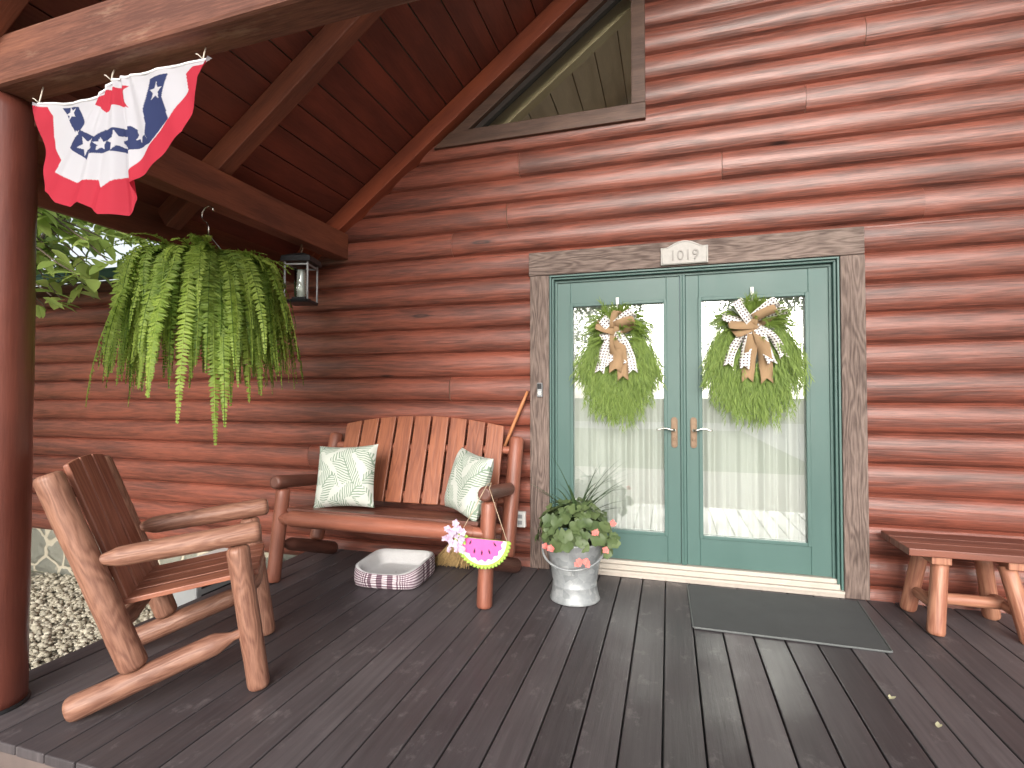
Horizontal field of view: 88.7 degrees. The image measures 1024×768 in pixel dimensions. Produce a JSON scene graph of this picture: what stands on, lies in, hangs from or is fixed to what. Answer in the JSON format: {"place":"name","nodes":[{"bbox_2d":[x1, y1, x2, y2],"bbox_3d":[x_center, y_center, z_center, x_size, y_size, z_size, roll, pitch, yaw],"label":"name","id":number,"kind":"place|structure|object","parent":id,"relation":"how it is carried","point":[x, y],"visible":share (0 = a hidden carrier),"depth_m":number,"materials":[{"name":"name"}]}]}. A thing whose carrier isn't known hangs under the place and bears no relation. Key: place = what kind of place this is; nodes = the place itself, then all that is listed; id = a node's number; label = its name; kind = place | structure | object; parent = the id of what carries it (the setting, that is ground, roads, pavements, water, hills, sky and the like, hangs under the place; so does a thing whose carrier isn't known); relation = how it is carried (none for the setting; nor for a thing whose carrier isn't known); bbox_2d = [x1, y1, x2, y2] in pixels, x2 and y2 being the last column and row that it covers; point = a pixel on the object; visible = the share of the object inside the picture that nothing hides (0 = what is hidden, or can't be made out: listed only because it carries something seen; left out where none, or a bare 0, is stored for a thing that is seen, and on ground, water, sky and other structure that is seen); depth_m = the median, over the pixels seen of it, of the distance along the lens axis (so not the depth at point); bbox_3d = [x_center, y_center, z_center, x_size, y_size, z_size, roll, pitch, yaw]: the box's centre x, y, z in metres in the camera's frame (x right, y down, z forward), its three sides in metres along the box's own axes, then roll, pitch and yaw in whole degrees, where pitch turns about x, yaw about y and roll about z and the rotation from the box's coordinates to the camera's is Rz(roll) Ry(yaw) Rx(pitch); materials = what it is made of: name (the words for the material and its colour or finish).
{"place":"outdoors","nodes":[
{"label":"outdoors","id":0,"kind":"place"},
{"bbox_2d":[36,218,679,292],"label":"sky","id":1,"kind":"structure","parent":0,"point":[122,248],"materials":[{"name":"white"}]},
{"label":"ground","id":2,"kind":"structure","parent":0,"visible":0},
{"bbox_2d":[36,216,134,283],"bbox_3d":[-11.644,-2.022,11.145,7.889,8.107,8.616,0,-1,20],"label":"shade tree","id":3,"kind":"object","parent":2,"relation":"on","point":[43,235],"depth_m":12.12,"materials":[{"name":"green plant"}]},
{"bbox_2d":[29,571,153,669],"bbox_3d":[-5.021,1.859,3.674,6.250,0.001,3.220,0,-1,17],"label":"gravel bed","id":4,"kind":"object","parent":2,"relation":"on","point":[33,574],"depth_m":4.18,"materials":[{"name":"grey gravel"}]},
{"bbox_2d":[36,207,148,317],"bbox_3d":[-3.756,-0.237,3.745,2.720,4.200,1.726,0,-1,17],"label":"broadleaf tree","id":5,"kind":"object","parent":4,"relation":"on","point":[51,225],"visible":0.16,"depth_m":3.61,"materials":[{"name":"green plant"}]},
{"bbox_2d":[173,548,230,606],"bbox_3d":[-2.138,1.550,3.705,0.340,0.610,0.540,0,-1,17],"label":"utility box","id":6,"kind":"object","parent":4,"relation":"on","point":[184,597],"visible":0.09,"depth_m":3.46,"materials":[{"name":"grey paint"}]},
{"bbox_2d":[31,0,1023,612],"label":"log house","id":7,"kind":"structure","parent":2,"relation":"on","point":[851,172],"depth_m":3.58,"materials":[{"name":"brown wood"}]},
{"bbox_2d":[0,0,588,283],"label":"porch roof","id":8,"kind":"structure","parent":7,"relation":"attached to","point":[317,129],"depth_m":3.19,"materials":[{"name":"brown wood"}]},
{"bbox_2d":[32,47,211,215],"bbox_3d":[-1.450,-0.896,1.920,0.874,0.564,0.068,0,-1,17],"label":"bunting","id":9,"kind":"object","parent":8,"relation":"hanging from","point":[108,145],"visible":1,"depth_m":1.92,"materials":[{"name":"fabric"}]},
{"bbox_2d":[85,205,303,444],"bbox_3d":[-1.762,-0.365,2.975,1.065,1.373,1.077,0,-1,17],"label":"hanging fern","id":10,"kind":"object","parent":8,"relation":"hanging from","point":[228,307],"visible":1,"depth_m":2.73,"materials":[{"name":"green plant"}]},
{"bbox_2d":[280,244,321,305],"bbox_3d":[-1.559,-0.816,3.879,0.222,0.450,0.222,0,-1,2],"label":"hanging lantern","id":11,"kind":"object","parent":8,"relation":"hanging from","point":[294,261],"visible":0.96,"depth_m":3.85,"materials":[{"name":"black metal"}]},
{"bbox_2d":[517,511,525,527],"bbox_3d":[0.063,0.994,3.859,0.084,0.116,0.044,0,-1,17],"label":"wall outlet","id":12,"kind":"object","parent":7,"relation":"attached to","point":[521,521],"depth_m":3.83,"materials":[{"name":"white plastic"}]},
{"bbox_2d":[537,383,542,396],"bbox_3d":[0.201,0.043,3.801,0.042,0.104,0.027,0,-1,17],"label":"doorbell","id":13,"kind":"object","parent":7,"relation":"attached to","point":[539,389],"visible":1,"depth_m":3.79,"materials":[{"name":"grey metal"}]},
{"bbox_2d":[434,0,645,149],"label":"gable window","id":14,"kind":"structure","parent":7,"relation":"in","point":[475,129],"depth_m":3.84,"materials":[{"name":"brown wood"}]},
{"bbox_2d":[569,297,666,434],"bbox_3d":[0.719,-0.135,3.610,0.684,0.968,0.208,0,-1,17],"label":"wreath","id":15,"kind":"object","parent":7,"relation":"attached to","point":[608,329],"visible":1,"depth_m":3.61,"materials":[{"name":"green plant"}]},
{"bbox_2d":[574,303,664,531],"bbox_3d":[0.769,0.257,3.804,0.770,1.900,0.084,0,-1,17],"label":"curtain","id":16,"kind":"object","parent":7,"relation":"hanging from","point":[638,495],"visible":0.33,"depth_m":3.79,"materials":[{"name":"white fabric"}]},
{"bbox_2d":[558,276,680,563],"bbox_3d":[0.739,0.240,3.705,0.861,1.977,0.106,0,-1,17],"label":"door","id":17,"kind":"structure","parent":7,"relation":"in","point":[656,546],"depth_m":3.66,"materials":[{"name":"teal paint"}]},
{"bbox_2d":[661,240,707,265],"bbox_3d":[1.160,-0.888,3.532,0.304,0.160,0.024,0,-1,17],"label":"house number plaque","id":18,"kind":"object","parent":7,"relation":"attached to","point":[684,252],"visible":1,"depth_m":3.52,"materials":[{"name":"stone"}]},
{"bbox_2d":[702,296,806,541],"bbox_3d":[1.630,0.251,3.541,0.770,1.900,0.085,0,-1,17],"label":"curtain","id":19,"kind":"object","parent":7,"relation":"hanging from","point":[754,483],"visible":0.3,"depth_m":3.54,"materials":[{"name":"white fabric"}]},
{"bbox_2d":[699,287,815,432],"bbox_3d":[1.556,-0.158,3.358,0.698,0.969,0.210,0,-1,17],"label":"wreath","id":20,"kind":"object","parent":7,"relation":"attached to","point":[749,323],"visible":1,"depth_m":3.36,"materials":[{"name":"green plant"}]},
{"bbox_2d":[685,267,831,576],"bbox_3d":[1.609,0.234,3.444,0.879,1.977,0.106,0,-1,17],"label":"door","id":21,"kind":"structure","parent":7,"relation":"in","point":[813,556],"depth_m":3.41,"materials":[{"name":"teal paint"}]},
{"bbox_2d":[617,586,752,767],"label":"deck underframe","id":22,"kind":"object","parent":2,"relation":"on","point":[663,693],"depth_m":2.27,"materials":[{"name":"black wood"}]},
{"bbox_2d":[0,752,53,767],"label":"deck fascia","id":23,"kind":"structure","parent":22,"relation":"attached to","point":[9,761],"depth_m":1.89,"materials":[{"name":"paint"}]},
{"bbox_2d":[0,549,1023,767],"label":"deck","id":24,"kind":"structure","parent":22,"relation":"on","point":[438,668],"depth_m":2.22,"materials":[{"name":"paint"}]},
{"bbox_2d":[0,91,38,715],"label":"porch post","id":25,"kind":"object","parent":24,"relation":"on","point":[19,142],"visible":0.99,"depth_m":2.11,"materials":[{"name":"brown wood"}]},
{"bbox_2d":[32,454,274,721],"bbox_3d":[-1.528,0.809,2.375,0.820,0.997,0.654,1,-1,-22],"label":"rocking chair","id":26,"kind":"object","parent":24,"relation":"on","point":[130,556],"visible":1,"depth_m":2.18,"materials":[{"name":"brown wood"}]},
{"bbox_2d":[354,549,434,589],"bbox_3d":[-0.796,1.263,3.592,0.466,0.141,0.450,0,-1,11],"label":"dog bed","id":27,"kind":"object","parent":24,"relation":"on","point":[397,569],"visible":1,"depth_m":3.57,"materials":[{"name":"white fabric"}]},
{"bbox_2d":[267,416,523,609],"bbox_3d":[-0.783,0.786,3.644,1.607,1.101,0.783,0,-1,17],"label":"love seat","id":28,"kind":"object","parent":24,"relation":"on","point":[420,523],"visible":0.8,"depth_m":3.70,"materials":[{"name":"brown wood"}]},
{"bbox_2d":[314,444,377,507],"bbox_3d":[-1.160,0.644,3.662,0.461,0.444,0.209,0,-1,9],"label":"pillow","id":29,"kind":"object","parent":28,"relation":"on","point":[345,476],"visible":1,"depth_m":3.60,"materials":[{"name":"white fabric"}]},
{"bbox_2d":[444,448,493,520],"bbox_3d":[-0.283,0.642,3.385,0.199,0.434,0.450,1,-2,-37],"label":"pillow","id":30,"kind":"object","parent":28,"relation":"on","point":[470,475],"visible":0.99,"depth_m":3.27,"materials":[{"name":"white fabric"}]},
{"bbox_2d":[442,483,510,568],"bbox_3d":[-0.198,0.826,3.055,0.408,0.476,0.163,0,-1,7],"label":"watermelon sign","id":31,"kind":"object","parent":28,"relation":"hanging from","point":[481,553],"visible":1,"depth_m":3.00,"materials":[{"name":"pink"}]},
{"bbox_2d":[435,391,527,568],"bbox_3d":[-0.246,0.692,3.828,0.726,1.285,0.136,0,-1,11],"label":"broom","id":32,"kind":"object","parent":24,"relation":"on","point":[452,558],"visible":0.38,"depth_m":3.83,"materials":[{"name":"wood"}]},
{"bbox_2d":[542,531,603,606],"bbox_3d":[0.387,1.141,3.246,0.404,0.366,0.401,0,-1,17],"label":"galvanised bucket","id":33,"kind":"object","parent":24,"relation":"on","point":[573,585],"visible":0.74,"depth_m":3.12,"materials":[{"name":"metal"}]},
{"bbox_2d":[527,457,625,517],"bbox_3d":[0.450,0.725,3.313,0.587,0.562,0.626,1,-2,-42],"label":"spike plant","id":34,"kind":"object","parent":33,"relation":"on","point":[584,498],"visible":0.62,"depth_m":3.25,"materials":[{"name":"green plant"}]},
{"bbox_2d":[535,497,620,567],"bbox_3d":[0.396,0.888,3.251,0.479,0.350,0.484,0,-1,-18],"label":"begonia","id":35,"kind":"object","parent":33,"relation":"in","point":[598,525],"visible":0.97,"depth_m":3.12,"materials":[{"name":"green plant"}]},
{"bbox_2d":[687,584,892,652],"bbox_3d":[1.528,1.312,2.989,0.990,0.010,0.680,0,-1,17],"label":"doormat","id":36,"kind":"object","parent":24,"relation":"on","point":[830,621],"visible":1,"depth_m":2.94,"materials":[{"name":"rubber"}]},
{"bbox_2d":[881,530,1023,644],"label":"log bench","id":37,"kind":"object","parent":24,"relation":"on","point":[939,552],"visible":1,"depth_m":2.79,"materials":[{"name":"brown wood"}]}
]}

